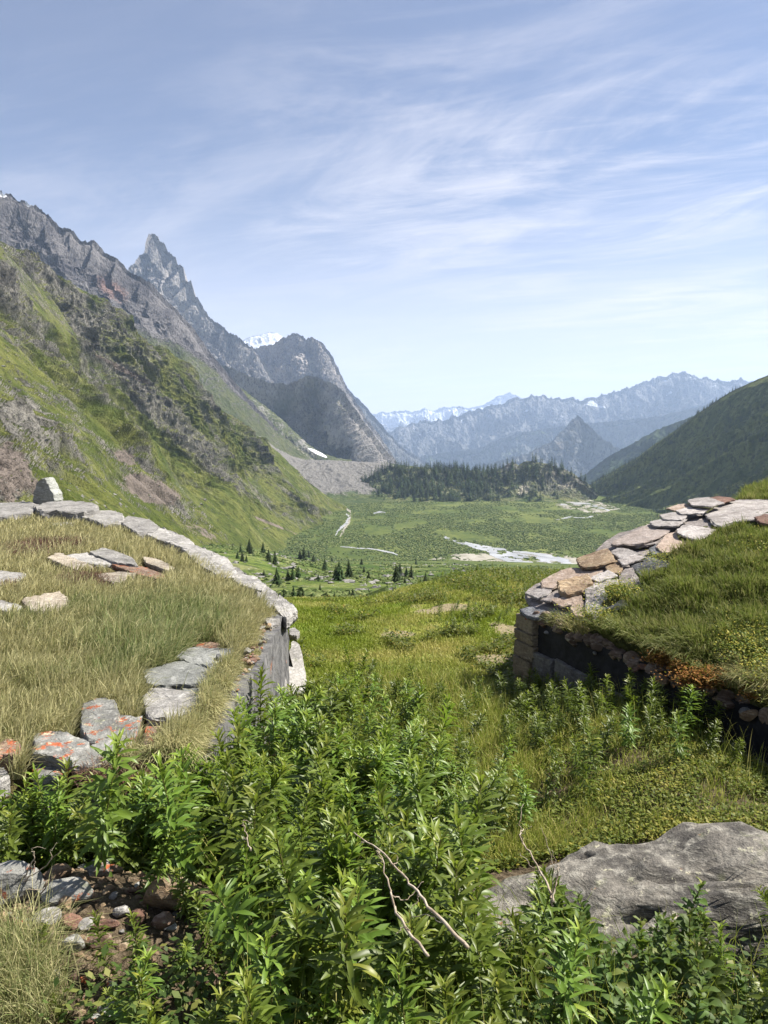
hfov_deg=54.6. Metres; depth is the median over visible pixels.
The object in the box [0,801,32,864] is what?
leafy plant
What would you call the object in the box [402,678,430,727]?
leafy plant
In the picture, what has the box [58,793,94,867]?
leafy plant
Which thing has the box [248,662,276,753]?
leafy plant
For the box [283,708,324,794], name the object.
leafy plant
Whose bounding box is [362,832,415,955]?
leafy plant
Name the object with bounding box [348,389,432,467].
blue side ridge
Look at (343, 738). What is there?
leafy plant
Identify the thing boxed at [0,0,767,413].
sky
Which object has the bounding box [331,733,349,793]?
leafy plant
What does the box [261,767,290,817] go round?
leafy plant
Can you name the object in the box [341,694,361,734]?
leafy plant
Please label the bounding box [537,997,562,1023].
nettle
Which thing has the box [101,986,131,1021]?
leafy plant
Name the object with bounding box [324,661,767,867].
passage grass
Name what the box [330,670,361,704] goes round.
leafy plant
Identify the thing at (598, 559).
roof slate
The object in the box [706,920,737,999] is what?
leafy plant
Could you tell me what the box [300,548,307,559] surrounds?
conifer
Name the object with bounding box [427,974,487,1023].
leafy plant
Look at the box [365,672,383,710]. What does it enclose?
leafy plant
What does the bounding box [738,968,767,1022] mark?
leafy plant
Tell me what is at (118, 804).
leafy plant
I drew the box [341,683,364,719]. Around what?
leafy plant
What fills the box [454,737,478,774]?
leafy plant
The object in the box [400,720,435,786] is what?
leafy plant
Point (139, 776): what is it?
leafy plant
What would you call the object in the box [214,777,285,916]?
leafy plant
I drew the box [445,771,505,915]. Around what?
leafy plant
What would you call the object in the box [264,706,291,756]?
leafy plant
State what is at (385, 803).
leafy plant
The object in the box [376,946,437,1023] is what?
leafy plant
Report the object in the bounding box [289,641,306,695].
leaning slab
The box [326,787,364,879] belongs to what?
leafy plant
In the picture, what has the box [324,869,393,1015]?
leafy plant
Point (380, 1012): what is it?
leafy plant
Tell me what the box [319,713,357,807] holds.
leafy plant
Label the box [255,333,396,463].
rock buttress
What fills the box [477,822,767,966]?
boulder
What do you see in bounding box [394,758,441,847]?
leafy plant
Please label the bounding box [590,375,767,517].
slope
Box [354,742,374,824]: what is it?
leafy plant
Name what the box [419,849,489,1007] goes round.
leafy plant
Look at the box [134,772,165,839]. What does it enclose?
leafy plant
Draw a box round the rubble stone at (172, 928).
[164,923,176,931]
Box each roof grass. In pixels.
[0,500,283,779]
[534,478,767,706]
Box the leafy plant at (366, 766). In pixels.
[348,755,382,832]
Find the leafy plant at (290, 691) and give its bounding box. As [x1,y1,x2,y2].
[284,683,301,716]
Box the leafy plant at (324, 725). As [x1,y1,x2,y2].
[307,718,335,790]
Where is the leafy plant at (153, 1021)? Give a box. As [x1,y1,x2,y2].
[139,1014,168,1023]
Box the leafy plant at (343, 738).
[331,724,354,805]
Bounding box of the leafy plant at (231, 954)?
[216,938,253,1006]
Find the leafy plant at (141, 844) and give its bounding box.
[131,795,161,873]
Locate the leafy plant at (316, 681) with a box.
[300,677,329,733]
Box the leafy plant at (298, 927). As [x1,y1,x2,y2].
[272,900,332,1019]
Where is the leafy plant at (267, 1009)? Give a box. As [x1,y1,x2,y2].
[223,970,287,1023]
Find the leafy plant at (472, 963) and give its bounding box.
[449,927,487,1009]
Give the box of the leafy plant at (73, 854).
[54,771,102,867]
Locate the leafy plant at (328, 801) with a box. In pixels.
[311,757,342,836]
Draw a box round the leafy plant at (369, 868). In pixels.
[353,856,379,895]
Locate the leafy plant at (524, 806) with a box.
[513,783,535,837]
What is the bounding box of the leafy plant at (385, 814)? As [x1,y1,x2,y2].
[365,784,417,855]
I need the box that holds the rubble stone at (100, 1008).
[97,996,114,1016]
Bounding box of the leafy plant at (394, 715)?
[387,710,404,744]
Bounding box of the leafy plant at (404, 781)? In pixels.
[370,748,419,833]
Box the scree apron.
[236,384,351,460]
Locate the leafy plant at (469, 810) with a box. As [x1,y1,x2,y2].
[452,788,486,844]
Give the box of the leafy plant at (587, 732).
[576,714,606,780]
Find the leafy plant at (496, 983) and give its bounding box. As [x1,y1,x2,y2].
[472,962,525,1023]
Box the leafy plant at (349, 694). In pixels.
[339,675,362,722]
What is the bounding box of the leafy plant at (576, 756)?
[567,732,600,796]
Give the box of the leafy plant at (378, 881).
[363,855,401,958]
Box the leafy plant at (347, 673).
[341,666,355,697]
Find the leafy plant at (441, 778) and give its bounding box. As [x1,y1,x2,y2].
[433,749,453,794]
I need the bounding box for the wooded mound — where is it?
[364,461,599,501]
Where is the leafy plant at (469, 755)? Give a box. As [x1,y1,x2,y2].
[459,742,480,793]
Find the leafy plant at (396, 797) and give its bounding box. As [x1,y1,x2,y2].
[388,782,398,825]
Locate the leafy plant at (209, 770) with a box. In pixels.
[196,760,228,852]
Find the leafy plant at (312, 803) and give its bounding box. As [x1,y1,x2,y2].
[292,780,321,825]
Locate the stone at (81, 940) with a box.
[61,934,84,952]
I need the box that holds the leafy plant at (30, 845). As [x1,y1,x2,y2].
[13,788,51,863]
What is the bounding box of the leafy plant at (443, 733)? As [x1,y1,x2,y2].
[431,723,455,771]
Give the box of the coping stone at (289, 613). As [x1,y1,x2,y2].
[274,594,297,630]
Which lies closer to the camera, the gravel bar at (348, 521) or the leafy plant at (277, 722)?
the leafy plant at (277, 722)
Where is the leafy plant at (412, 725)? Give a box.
[394,715,424,786]
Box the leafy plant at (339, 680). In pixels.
[330,672,353,714]
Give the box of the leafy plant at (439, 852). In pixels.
[396,827,464,994]
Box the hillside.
[0,241,346,551]
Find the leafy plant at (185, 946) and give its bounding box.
[171,939,197,980]
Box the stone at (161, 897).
[143,872,200,911]
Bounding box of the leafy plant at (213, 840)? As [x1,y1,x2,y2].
[204,823,221,856]
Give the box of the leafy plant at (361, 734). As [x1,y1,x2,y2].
[348,726,368,761]
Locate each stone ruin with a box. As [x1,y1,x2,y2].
[0,525,292,863]
[512,503,767,766]
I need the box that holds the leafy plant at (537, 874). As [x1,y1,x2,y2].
[524,865,568,951]
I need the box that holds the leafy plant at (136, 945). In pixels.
[121,908,151,986]
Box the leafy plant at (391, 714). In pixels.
[368,701,401,777]
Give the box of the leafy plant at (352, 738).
[346,731,369,760]
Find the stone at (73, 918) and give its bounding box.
[59,913,81,929]
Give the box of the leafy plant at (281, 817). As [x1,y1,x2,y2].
[275,807,296,841]
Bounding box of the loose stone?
[289,628,299,641]
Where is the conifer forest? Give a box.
[361,386,766,518]
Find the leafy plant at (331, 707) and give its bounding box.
[321,684,345,728]
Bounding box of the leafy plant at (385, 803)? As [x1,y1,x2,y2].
[359,777,401,855]
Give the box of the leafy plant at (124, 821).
[113,802,163,873]
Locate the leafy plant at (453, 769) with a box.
[444,756,460,792]
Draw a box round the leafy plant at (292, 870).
[248,824,332,992]
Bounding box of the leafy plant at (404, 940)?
[381,907,451,1023]
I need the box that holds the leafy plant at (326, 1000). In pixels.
[299,950,355,1023]
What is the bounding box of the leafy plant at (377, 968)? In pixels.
[355,955,407,1023]
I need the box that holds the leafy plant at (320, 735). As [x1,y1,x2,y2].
[296,709,337,792]
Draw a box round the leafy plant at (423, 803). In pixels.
[409,787,440,832]
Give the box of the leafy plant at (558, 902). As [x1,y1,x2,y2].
[537,862,602,964]
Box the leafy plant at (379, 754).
[354,742,396,816]
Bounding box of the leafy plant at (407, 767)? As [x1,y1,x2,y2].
[396,747,419,810]
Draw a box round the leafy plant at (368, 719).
[359,705,376,750]
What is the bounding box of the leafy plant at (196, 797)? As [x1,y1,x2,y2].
[171,769,203,863]
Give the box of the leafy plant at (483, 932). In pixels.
[439,867,510,1023]
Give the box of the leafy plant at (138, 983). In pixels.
[118,967,157,1023]
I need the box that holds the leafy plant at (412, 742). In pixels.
[391,718,429,812]
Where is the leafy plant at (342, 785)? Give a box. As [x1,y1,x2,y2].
[329,778,349,813]
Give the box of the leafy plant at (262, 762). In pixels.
[257,752,282,810]
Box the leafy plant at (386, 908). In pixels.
[369,817,453,938]
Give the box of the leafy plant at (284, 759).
[275,755,291,789]
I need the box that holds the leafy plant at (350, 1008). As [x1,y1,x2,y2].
[300,988,365,1023]
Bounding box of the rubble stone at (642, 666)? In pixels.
[637,664,645,669]
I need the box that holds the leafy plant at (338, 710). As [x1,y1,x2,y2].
[331,683,349,725]
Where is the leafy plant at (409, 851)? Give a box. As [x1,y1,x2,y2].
[401,841,420,893]
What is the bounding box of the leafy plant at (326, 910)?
[282,865,356,1022]
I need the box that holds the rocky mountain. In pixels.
[0,190,313,459]
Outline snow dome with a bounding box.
[243,332,281,348]
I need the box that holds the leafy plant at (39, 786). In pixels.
[22,763,78,871]
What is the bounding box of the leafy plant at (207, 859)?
[145,787,232,886]
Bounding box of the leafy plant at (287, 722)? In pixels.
[279,708,303,753]
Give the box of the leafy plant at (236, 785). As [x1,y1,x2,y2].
[207,763,256,875]
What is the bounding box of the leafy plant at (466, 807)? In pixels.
[446,787,473,836]
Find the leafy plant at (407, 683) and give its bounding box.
[397,678,415,729]
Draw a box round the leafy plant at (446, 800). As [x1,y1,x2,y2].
[432,788,461,823]
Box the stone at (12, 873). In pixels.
[0,860,45,905]
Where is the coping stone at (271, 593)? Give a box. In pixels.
[256,586,277,611]
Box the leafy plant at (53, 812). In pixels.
[28,775,74,873]
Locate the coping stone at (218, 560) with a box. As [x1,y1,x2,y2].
[180,545,237,582]
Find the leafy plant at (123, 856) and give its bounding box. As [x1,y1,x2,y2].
[67,804,151,872]
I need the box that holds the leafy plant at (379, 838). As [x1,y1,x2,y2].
[367,826,450,952]
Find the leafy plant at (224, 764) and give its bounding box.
[200,748,244,842]
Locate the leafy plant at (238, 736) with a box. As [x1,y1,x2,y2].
[224,722,259,773]
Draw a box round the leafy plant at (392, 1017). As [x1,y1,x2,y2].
[387,988,436,1023]
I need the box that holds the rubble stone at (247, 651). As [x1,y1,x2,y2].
[243,647,250,654]
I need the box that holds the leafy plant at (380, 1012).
[359,992,392,1023]
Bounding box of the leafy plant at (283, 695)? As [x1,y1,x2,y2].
[272,684,303,753]
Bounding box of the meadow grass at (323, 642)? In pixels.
[283,569,591,721]
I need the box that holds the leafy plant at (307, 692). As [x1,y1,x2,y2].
[292,675,317,714]
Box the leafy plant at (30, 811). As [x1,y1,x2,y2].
[15,788,53,872]
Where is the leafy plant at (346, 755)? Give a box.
[333,746,363,789]
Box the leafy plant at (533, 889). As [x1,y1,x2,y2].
[516,878,553,955]
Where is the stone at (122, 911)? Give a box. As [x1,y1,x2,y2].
[112,905,129,917]
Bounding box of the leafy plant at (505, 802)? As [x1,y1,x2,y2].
[483,777,522,838]
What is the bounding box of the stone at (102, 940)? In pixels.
[84,932,112,949]
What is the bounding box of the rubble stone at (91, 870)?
[86,859,109,876]
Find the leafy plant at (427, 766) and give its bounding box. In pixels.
[416,742,444,814]
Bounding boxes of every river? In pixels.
[335,513,349,535]
[340,546,397,554]
[444,536,569,563]
[513,551,571,563]
[557,514,600,519]
[561,502,609,510]
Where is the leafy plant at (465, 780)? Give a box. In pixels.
[444,765,472,823]
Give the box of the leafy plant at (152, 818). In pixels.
[137,792,183,868]
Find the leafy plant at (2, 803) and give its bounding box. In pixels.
[0,790,24,856]
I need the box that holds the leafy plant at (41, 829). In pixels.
[27,817,76,872]
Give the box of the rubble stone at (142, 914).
[128,908,146,925]
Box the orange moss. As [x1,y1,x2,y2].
[632,642,767,700]
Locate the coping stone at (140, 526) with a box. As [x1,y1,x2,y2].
[121,516,159,536]
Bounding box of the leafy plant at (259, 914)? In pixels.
[247,846,278,936]
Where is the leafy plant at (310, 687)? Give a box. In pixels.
[300,676,318,711]
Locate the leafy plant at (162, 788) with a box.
[132,751,209,882]
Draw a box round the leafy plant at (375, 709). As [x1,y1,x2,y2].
[357,697,379,740]
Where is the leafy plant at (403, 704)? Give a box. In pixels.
[394,688,410,730]
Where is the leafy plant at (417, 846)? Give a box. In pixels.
[416,835,454,883]
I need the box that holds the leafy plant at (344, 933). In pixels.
[306,884,390,1023]
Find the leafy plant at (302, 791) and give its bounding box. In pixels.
[293,784,324,837]
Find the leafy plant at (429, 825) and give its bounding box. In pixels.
[416,816,449,915]
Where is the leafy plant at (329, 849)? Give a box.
[310,831,366,923]
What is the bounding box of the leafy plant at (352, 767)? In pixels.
[343,759,369,826]
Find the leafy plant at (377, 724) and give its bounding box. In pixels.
[368,712,393,743]
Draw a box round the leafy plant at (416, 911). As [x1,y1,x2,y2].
[365,891,440,996]
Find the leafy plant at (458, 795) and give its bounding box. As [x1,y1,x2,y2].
[448,780,478,845]
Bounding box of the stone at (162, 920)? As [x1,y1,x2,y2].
[151,911,174,929]
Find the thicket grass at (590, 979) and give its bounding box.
[2,673,767,1023]
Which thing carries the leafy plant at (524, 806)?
on the ground at (132, 901)
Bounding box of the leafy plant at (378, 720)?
[368,711,394,751]
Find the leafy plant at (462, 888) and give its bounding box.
[433,815,484,914]
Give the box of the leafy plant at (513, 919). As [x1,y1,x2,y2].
[499,905,557,1023]
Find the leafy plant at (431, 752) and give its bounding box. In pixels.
[420,740,442,779]
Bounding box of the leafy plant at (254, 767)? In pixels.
[239,756,281,865]
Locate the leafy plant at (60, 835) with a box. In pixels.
[47,811,73,869]
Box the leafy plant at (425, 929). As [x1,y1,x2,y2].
[361,918,439,1010]
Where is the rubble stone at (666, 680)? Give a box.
[654,673,669,685]
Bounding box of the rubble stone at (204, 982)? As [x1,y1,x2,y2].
[196,972,220,989]
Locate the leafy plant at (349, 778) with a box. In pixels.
[329,762,372,863]
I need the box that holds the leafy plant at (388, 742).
[368,720,404,798]
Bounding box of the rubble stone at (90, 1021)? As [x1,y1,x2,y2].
[85,1018,94,1023]
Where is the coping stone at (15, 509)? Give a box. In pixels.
[0,501,38,521]
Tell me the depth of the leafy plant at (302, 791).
4.11 m
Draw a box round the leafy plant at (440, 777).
[432,755,449,793]
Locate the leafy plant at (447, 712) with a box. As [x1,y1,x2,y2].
[421,693,461,761]
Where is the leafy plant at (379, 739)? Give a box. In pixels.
[354,729,394,835]
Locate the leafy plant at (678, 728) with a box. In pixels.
[665,708,691,763]
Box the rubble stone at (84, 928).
[78,917,97,931]
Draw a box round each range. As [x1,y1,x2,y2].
[372,392,521,431]
[388,371,752,463]
[419,401,714,469]
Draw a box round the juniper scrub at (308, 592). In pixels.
[202,544,560,598]
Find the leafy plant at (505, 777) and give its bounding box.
[487,759,509,810]
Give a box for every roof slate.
[519,606,550,620]
[525,581,595,616]
[525,588,551,599]
[540,568,605,589]
[540,593,560,602]
[552,595,581,607]
[556,574,593,597]
[570,596,591,621]
[576,548,614,569]
[584,579,628,617]
[591,570,617,582]
[596,512,705,569]
[605,560,622,574]
[611,524,669,546]
[611,548,640,558]
[617,554,646,565]
[618,567,642,597]
[623,529,674,548]
[629,557,668,576]
[649,545,659,554]
[650,519,686,527]
[656,532,693,552]
[659,512,687,520]
[666,504,690,511]
[676,506,710,514]
[677,524,715,540]
[683,515,711,528]
[687,497,724,507]
[705,499,767,527]
[711,496,734,502]
[754,514,767,525]
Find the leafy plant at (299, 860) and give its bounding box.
[285,838,322,883]
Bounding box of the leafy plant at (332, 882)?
[317,857,348,949]
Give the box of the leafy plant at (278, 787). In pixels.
[254,763,294,812]
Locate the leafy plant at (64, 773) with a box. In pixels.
[37,756,88,863]
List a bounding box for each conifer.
[240,551,245,561]
[246,538,253,553]
[260,542,266,552]
[265,549,271,561]
[271,567,281,584]
[272,552,277,564]
[285,572,290,580]
[289,586,296,596]
[290,568,294,579]
[295,567,301,577]
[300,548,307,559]
[321,559,327,569]
[332,562,345,580]
[344,559,352,576]
[391,566,400,581]
[408,564,413,577]
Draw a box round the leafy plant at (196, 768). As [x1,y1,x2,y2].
[182,741,218,841]
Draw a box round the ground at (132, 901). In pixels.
[0,495,767,1023]
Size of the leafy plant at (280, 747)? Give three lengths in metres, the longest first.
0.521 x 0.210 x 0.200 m
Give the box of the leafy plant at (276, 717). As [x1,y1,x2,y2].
[267,701,290,751]
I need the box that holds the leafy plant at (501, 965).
[485,927,526,1006]
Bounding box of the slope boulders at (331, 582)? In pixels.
[224,553,466,590]
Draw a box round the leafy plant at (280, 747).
[268,740,296,811]
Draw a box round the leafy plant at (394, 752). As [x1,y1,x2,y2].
[388,745,399,768]
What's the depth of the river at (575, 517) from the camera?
1441.32 m
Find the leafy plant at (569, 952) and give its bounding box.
[531,914,605,1023]
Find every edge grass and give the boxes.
[0,727,224,779]
[120,609,271,771]
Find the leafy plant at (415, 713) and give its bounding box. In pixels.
[406,706,429,760]
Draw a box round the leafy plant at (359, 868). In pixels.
[337,865,371,956]
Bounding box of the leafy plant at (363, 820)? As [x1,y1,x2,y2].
[352,793,376,866]
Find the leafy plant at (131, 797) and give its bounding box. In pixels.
[121,780,137,871]
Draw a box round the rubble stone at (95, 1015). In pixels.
[90,1013,100,1021]
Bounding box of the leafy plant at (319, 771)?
[304,753,345,842]
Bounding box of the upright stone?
[33,477,62,504]
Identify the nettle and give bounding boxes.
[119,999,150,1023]
[214,777,242,860]
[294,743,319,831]
[321,729,336,765]
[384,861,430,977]
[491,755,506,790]
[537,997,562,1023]
[548,878,569,971]
[552,991,582,1021]
[553,909,590,989]
[554,916,580,991]
[570,891,612,983]
[579,689,590,715]
[590,948,631,1015]
[594,969,655,1023]
[595,932,635,1011]
[610,987,637,1023]
[621,916,659,1023]
[624,935,675,990]
[631,931,644,957]
[635,941,671,1023]
[647,911,660,945]
[653,911,678,986]
[655,913,681,998]
[671,907,709,1018]
[671,946,688,997]
[674,877,707,953]
[675,983,710,1023]
[676,932,696,1002]
[679,939,721,1023]
[688,937,734,1021]
[693,911,725,984]
[714,1012,727,1023]
[715,955,726,998]
[720,999,747,1023]
[726,957,751,1016]
[745,1001,767,1023]
[749,1020,762,1023]
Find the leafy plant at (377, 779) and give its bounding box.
[359,769,403,877]
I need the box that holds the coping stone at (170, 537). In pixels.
[146,527,194,552]
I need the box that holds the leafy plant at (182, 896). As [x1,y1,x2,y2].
[168,866,198,924]
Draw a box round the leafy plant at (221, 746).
[202,727,246,781]
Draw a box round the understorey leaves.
[20,702,767,1023]
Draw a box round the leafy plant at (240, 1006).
[212,965,275,1023]
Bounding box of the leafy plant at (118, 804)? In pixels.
[109,784,133,871]
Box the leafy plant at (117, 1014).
[98,945,163,1023]
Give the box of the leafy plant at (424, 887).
[395,869,442,990]
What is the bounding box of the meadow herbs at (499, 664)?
[289,566,561,682]
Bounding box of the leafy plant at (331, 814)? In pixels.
[298,801,355,909]
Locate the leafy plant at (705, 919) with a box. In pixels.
[679,904,713,968]
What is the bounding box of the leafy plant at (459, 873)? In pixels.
[436,864,470,915]
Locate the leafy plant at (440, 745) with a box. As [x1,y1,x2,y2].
[411,733,451,801]
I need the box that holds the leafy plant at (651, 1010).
[594,971,681,1023]
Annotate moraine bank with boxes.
[259,436,432,503]
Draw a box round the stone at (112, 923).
[99,919,119,929]
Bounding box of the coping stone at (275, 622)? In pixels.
[263,615,279,629]
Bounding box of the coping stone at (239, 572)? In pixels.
[234,567,244,576]
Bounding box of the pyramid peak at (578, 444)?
[475,415,619,476]
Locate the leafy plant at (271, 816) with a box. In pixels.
[257,802,288,840]
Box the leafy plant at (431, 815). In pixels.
[422,801,451,846]
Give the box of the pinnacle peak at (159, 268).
[128,234,276,383]
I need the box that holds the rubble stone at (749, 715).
[739,709,758,721]
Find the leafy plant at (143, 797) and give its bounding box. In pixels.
[124,768,165,871]
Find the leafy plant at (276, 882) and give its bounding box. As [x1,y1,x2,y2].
[253,854,292,936]
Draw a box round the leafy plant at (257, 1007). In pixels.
[220,990,262,1023]
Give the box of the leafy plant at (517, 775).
[510,761,540,820]
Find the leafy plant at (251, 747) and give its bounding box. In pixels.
[231,731,257,765]
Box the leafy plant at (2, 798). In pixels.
[0,794,26,851]
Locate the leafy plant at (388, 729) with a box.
[359,722,400,791]
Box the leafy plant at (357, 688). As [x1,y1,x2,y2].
[352,676,369,721]
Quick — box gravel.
[0,866,287,1022]
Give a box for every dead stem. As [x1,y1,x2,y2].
[23,847,45,878]
[23,847,60,881]
[27,878,52,900]
[242,820,251,850]
[353,832,468,949]
[376,849,429,957]
[518,805,553,906]
[552,851,559,902]
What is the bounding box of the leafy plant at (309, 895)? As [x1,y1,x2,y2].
[272,865,321,945]
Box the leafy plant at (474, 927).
[444,901,532,1023]
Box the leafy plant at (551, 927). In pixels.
[514,876,568,998]
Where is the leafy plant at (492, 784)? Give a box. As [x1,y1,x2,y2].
[471,768,506,817]
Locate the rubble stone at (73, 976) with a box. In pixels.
[68,972,77,982]
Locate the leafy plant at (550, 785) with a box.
[535,757,562,808]
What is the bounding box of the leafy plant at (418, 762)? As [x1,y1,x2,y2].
[401,752,441,829]
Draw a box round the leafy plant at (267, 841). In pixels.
[258,837,294,904]
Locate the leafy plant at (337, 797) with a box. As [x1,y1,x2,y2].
[314,758,356,834]
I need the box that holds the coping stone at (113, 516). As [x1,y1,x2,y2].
[81,510,123,527]
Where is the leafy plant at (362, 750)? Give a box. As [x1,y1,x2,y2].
[351,740,373,782]
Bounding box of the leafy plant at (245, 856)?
[223,823,275,950]
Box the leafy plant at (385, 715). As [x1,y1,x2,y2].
[368,712,394,748]
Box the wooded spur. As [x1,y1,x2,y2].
[580,414,695,484]
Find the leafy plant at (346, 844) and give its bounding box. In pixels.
[309,808,371,994]
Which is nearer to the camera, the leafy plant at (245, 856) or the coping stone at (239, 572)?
the leafy plant at (245, 856)
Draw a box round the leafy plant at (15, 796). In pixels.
[3,775,42,861]
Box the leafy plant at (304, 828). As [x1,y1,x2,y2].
[293,814,315,861]
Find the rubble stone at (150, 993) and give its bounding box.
[147,987,158,997]
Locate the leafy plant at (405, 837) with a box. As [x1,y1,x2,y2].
[372,804,427,914]
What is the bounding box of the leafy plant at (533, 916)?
[505,902,548,982]
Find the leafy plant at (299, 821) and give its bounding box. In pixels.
[281,781,324,875]
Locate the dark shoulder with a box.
[221,365,394,463]
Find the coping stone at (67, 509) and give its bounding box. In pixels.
[33,500,99,520]
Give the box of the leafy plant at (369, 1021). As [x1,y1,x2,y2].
[341,1013,387,1023]
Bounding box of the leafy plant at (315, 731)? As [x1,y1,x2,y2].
[292,714,328,763]
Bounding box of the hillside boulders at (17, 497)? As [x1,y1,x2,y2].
[0,246,313,548]
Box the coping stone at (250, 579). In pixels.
[234,574,265,593]
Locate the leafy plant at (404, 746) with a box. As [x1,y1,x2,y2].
[395,724,419,788]
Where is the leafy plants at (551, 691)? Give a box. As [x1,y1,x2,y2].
[23,563,767,1023]
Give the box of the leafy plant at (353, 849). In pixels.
[308,827,371,950]
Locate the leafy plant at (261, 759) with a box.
[246,749,270,805]
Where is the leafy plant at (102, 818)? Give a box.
[67,727,141,876]
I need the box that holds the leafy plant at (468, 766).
[456,757,480,810]
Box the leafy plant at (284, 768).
[221,757,295,869]
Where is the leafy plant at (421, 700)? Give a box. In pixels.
[398,684,431,738]
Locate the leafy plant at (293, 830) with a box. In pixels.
[286,823,303,852]
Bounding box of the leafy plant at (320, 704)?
[301,684,328,736]
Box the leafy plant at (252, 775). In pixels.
[218,750,272,879]
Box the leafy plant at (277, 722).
[254,696,291,771]
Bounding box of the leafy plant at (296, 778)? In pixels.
[282,731,338,836]
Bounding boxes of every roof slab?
[0,570,25,585]
[0,600,21,613]
[0,739,21,773]
[0,767,9,801]
[21,591,70,614]
[31,730,89,772]
[32,764,72,794]
[47,553,92,570]
[66,552,111,568]
[73,715,142,777]
[80,697,119,744]
[89,548,137,566]
[98,571,135,585]
[111,564,163,581]
[142,556,173,573]
[143,721,160,750]
[176,647,232,668]
[183,688,199,692]
[193,642,219,647]
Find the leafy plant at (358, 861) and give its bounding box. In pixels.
[341,840,364,881]
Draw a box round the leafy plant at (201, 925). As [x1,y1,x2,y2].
[187,892,222,971]
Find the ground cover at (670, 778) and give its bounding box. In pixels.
[421,694,767,956]
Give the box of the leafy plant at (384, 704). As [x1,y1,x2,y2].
[377,692,399,736]
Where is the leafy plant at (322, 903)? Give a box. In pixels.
[312,887,332,949]
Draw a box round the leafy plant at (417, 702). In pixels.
[409,691,427,720]
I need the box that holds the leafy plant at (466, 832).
[440,800,506,948]
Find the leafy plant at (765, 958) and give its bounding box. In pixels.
[756,940,767,979]
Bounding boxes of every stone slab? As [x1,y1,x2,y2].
[142,688,200,725]
[143,661,209,689]
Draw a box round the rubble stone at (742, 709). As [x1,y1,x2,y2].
[739,707,749,712]
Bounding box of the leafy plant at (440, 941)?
[405,876,452,1010]
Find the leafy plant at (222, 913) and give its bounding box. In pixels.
[191,869,297,1010]
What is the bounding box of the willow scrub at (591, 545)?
[277,500,659,561]
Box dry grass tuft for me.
[0,868,124,1023]
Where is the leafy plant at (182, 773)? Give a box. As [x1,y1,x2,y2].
[164,746,215,880]
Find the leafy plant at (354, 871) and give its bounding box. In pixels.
[352,868,389,941]
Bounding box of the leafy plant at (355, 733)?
[341,722,370,757]
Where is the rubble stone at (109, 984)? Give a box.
[107,981,117,991]
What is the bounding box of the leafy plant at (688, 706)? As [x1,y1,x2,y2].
[676,684,702,742]
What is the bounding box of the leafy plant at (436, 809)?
[414,800,444,848]
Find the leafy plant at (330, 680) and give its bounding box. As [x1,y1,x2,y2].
[324,669,336,700]
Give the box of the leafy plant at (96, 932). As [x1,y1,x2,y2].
[85,909,118,981]
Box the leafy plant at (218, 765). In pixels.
[201,753,234,815]
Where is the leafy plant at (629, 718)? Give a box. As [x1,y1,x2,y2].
[618,702,641,751]
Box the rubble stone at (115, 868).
[110,864,123,873]
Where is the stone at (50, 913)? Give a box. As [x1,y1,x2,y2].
[31,907,61,926]
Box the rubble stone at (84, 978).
[80,975,90,983]
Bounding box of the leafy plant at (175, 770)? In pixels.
[162,756,198,866]
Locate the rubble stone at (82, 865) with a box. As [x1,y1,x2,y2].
[77,863,86,868]
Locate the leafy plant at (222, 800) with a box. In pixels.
[200,778,261,903]
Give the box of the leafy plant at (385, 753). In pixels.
[381,730,399,788]
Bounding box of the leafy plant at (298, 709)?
[279,694,312,726]
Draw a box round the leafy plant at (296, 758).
[287,749,306,795]
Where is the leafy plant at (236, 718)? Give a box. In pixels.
[218,705,272,811]
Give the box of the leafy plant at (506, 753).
[489,734,517,787]
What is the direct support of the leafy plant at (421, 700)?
on the ground at (132, 901)
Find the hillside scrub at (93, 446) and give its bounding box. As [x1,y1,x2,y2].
[0,253,293,546]
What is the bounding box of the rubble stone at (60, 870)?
[44,863,71,878]
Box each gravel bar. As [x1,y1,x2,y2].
[340,508,350,538]
[429,553,559,562]
[514,552,576,563]
[556,500,618,512]
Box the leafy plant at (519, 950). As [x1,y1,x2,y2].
[502,935,528,995]
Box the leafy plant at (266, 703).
[256,696,272,745]
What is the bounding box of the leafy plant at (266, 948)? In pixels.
[238,923,308,1023]
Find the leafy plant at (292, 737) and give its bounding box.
[269,689,315,773]
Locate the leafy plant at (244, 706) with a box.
[234,693,267,759]
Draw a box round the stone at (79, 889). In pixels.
[40,877,93,906]
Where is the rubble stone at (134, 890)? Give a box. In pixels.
[127,887,142,893]
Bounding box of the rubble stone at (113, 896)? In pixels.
[109,891,117,899]
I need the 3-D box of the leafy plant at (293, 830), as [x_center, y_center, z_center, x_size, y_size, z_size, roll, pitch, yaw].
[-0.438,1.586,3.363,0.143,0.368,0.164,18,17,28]
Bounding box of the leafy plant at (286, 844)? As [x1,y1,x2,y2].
[256,816,310,910]
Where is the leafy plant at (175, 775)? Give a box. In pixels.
[158,759,206,872]
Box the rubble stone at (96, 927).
[90,924,103,929]
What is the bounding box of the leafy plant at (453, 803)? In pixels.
[445,783,464,826]
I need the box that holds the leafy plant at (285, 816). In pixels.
[262,764,295,842]
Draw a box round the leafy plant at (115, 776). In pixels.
[83,773,127,858]
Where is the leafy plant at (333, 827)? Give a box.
[278,806,354,913]
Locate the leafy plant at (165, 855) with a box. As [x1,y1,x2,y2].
[135,825,180,909]
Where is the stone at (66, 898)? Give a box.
[58,895,71,910]
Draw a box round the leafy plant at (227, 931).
[210,879,232,961]
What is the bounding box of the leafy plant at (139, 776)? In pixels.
[128,769,150,802]
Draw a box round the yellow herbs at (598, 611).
[554,521,767,701]
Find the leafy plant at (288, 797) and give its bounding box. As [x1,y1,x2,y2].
[277,778,314,844]

